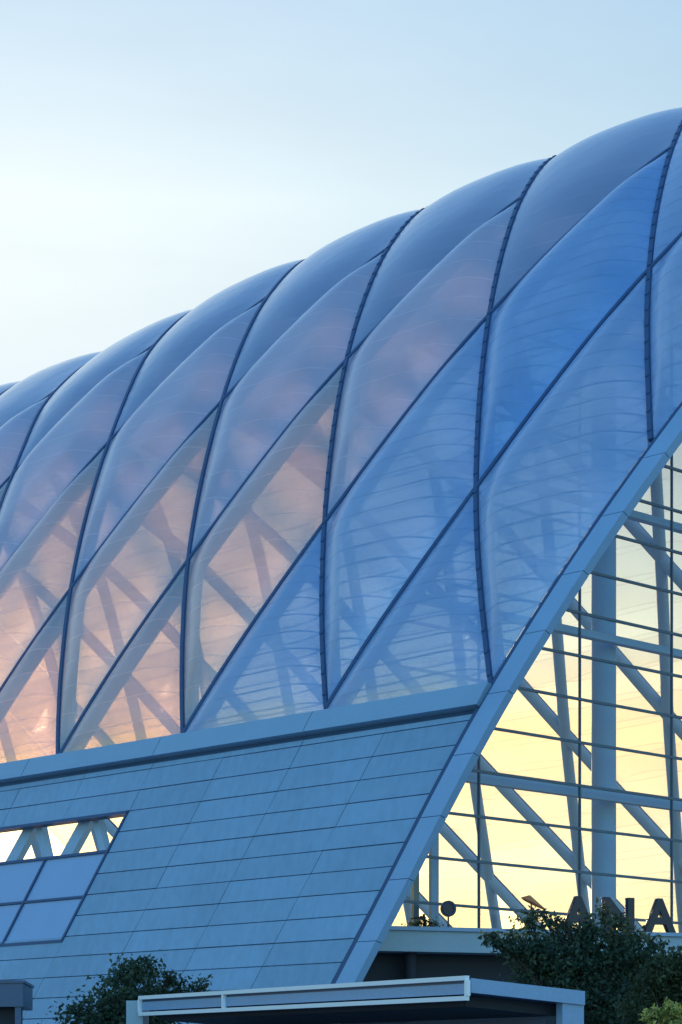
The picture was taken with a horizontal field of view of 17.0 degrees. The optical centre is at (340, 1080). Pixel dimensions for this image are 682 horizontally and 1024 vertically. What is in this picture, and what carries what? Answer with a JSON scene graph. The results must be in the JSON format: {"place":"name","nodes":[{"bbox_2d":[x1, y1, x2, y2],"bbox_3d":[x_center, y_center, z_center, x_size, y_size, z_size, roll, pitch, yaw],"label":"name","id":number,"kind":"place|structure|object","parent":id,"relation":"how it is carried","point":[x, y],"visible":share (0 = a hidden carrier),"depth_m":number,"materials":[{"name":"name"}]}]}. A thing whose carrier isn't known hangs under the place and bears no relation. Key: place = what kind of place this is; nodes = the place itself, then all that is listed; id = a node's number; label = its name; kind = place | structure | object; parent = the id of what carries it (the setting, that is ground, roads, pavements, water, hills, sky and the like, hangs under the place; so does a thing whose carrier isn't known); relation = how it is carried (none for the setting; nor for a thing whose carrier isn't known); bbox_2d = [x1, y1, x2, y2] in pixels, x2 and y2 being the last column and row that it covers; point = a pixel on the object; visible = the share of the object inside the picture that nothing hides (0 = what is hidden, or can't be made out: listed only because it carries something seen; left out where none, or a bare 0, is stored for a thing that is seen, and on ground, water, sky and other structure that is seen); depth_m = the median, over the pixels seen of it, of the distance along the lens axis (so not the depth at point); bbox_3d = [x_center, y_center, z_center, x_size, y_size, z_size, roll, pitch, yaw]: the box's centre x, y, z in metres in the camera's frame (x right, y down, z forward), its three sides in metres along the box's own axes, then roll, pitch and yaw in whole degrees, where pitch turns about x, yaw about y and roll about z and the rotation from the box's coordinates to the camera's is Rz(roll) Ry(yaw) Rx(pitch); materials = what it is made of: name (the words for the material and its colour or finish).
{"place":"outdoors","nodes":[
{"label":"outdoors","id":0,"kind":"place"},
{"bbox_2d":[0,0,681,932],"label":"sky","id":1,"kind":"structure","parent":0,"point":[158,158],"materials":[{"name":"blue"}]},
{"label":"ground","id":2,"kind":"structure","parent":0,"visible":0},
{"bbox_2d":[0,980,33,1023],"bbox_3d":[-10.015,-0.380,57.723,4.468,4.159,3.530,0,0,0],"label":"kiosk","id":3,"kind":"object","parent":2,"relation":"on","point":[16,998],"visible":1,"depth_m":56.05,"materials":[{"name":"metal"}]},
{"bbox_2d":[37,949,212,1023],"bbox_3d":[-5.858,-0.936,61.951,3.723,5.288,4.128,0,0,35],"label":"leafy tree","id":4,"kind":"object","parent":2,"relation":"on","point":[109,1006],"visible":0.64,"depth_m":61.65,"materials":[{"name":"green plant"}]},
{"bbox_2d":[0,107,681,1023],"bbox_3d":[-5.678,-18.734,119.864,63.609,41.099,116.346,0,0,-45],"label":"station hall","id":5,"kind":"structure","parent":2,"relation":"on","point":[366,495],"depth_m":80.80,"materials":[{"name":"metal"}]},
{"bbox_2d":[0,810,129,946],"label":"window","id":6,"kind":"structure","parent":5,"relation":"in","point":[41,897],"depth_m":83.65,"materials":[{"name":"glass"}]},
{"bbox_2d":[126,976,584,1023],"bbox_3d":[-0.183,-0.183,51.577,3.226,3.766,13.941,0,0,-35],"label":"canopy","id":7,"kind":"object","parent":2,"relation":"on","point":[439,998],"visible":1,"depth_m":48.65,"materials":[{"name":"metal"}]},
{"bbox_2d":[355,926,681,1023],"bbox_3d":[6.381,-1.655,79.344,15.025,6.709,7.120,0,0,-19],"label":"entrance deck","id":8,"kind":"structure","parent":2,"relation":"on","point":[410,952],"depth_m":75.26,"materials":[{"name":"concrete"}]},
{"bbox_2d":[412,873,418,923],"bbox_3d":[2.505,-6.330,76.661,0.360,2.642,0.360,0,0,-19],"label":"deck post","id":9,"kind":"object","parent":8,"relation":"on","point":[415,897],"visible":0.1,"depth_m":76.57,"materials":[{"name":"metal"}]},
{"bbox_2d":[401,914,443,926],"bbox_3d":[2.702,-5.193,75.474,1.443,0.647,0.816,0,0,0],"label":"hedge","id":10,"kind":"object","parent":8,"relation":"on","point":[424,920],"visible":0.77,"depth_m":75.40,"materials":[{"name":"green plant"}]},
{"bbox_2d":[429,834,438,926],"bbox_3d":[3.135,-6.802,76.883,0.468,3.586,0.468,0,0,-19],"label":"deck post","id":11,"kind":"object","parent":8,"relation":"on","point":[434,884],"visible":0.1,"depth_m":76.78,"materials":[{"name":"metal"}]},
{"bbox_2d":[440,900,455,926],"bbox_3d":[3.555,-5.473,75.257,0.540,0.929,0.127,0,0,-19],"label":"round sign","id":12,"kind":"object","parent":8,"relation":"on","point":[448,909],"visible":1,"depth_m":75.23,"materials":[{"name":"metal"}]},
{"bbox_2d":[521,895,545,916],"bbox_3d":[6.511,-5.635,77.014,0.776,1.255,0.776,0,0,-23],"label":"parasol","id":13,"kind":"object","parent":8,"relation":"on","point":[530,900],"visible":0.68,"depth_m":76.91,"materials":[{"name":"fabric"}]},
{"bbox_2d":[564,896,675,932],"bbox_3d":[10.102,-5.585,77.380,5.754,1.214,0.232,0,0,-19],"label":"deck sign","id":14,"kind":"object","parent":8,"relation":"on","point":[658,908],"visible":0.59,"depth_m":77.18,"materials":[{"name":"metal"}]},
{"bbox_2d":[477,897,671,1023],"bbox_3d":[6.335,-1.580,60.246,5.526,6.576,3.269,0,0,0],"label":"leafy tree","id":15,"kind":"object","parent":2,"relation":"on","point":[582,955],"visible":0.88,"depth_m":59.76,"materials":[{"name":"green plant"}]},
{"bbox_2d":[612,944,681,1023],"bbox_3d":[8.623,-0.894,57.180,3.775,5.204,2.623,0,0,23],"label":"leafy tree","id":16,"kind":"object","parent":2,"relation":"on","point":[662,984],"visible":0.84,"depth_m":57.04,"materials":[{"name":"green plant"}]},
{"bbox_2d":[637,997,681,1023],"bbox_3d":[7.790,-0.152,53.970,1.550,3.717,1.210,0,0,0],"label":"pale shrub","id":17,"kind":"object","parent":2,"relation":"on","point":[673,1014],"visible":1,"depth_m":53.93,"materials":[{"name":"green plant"}]}
]}

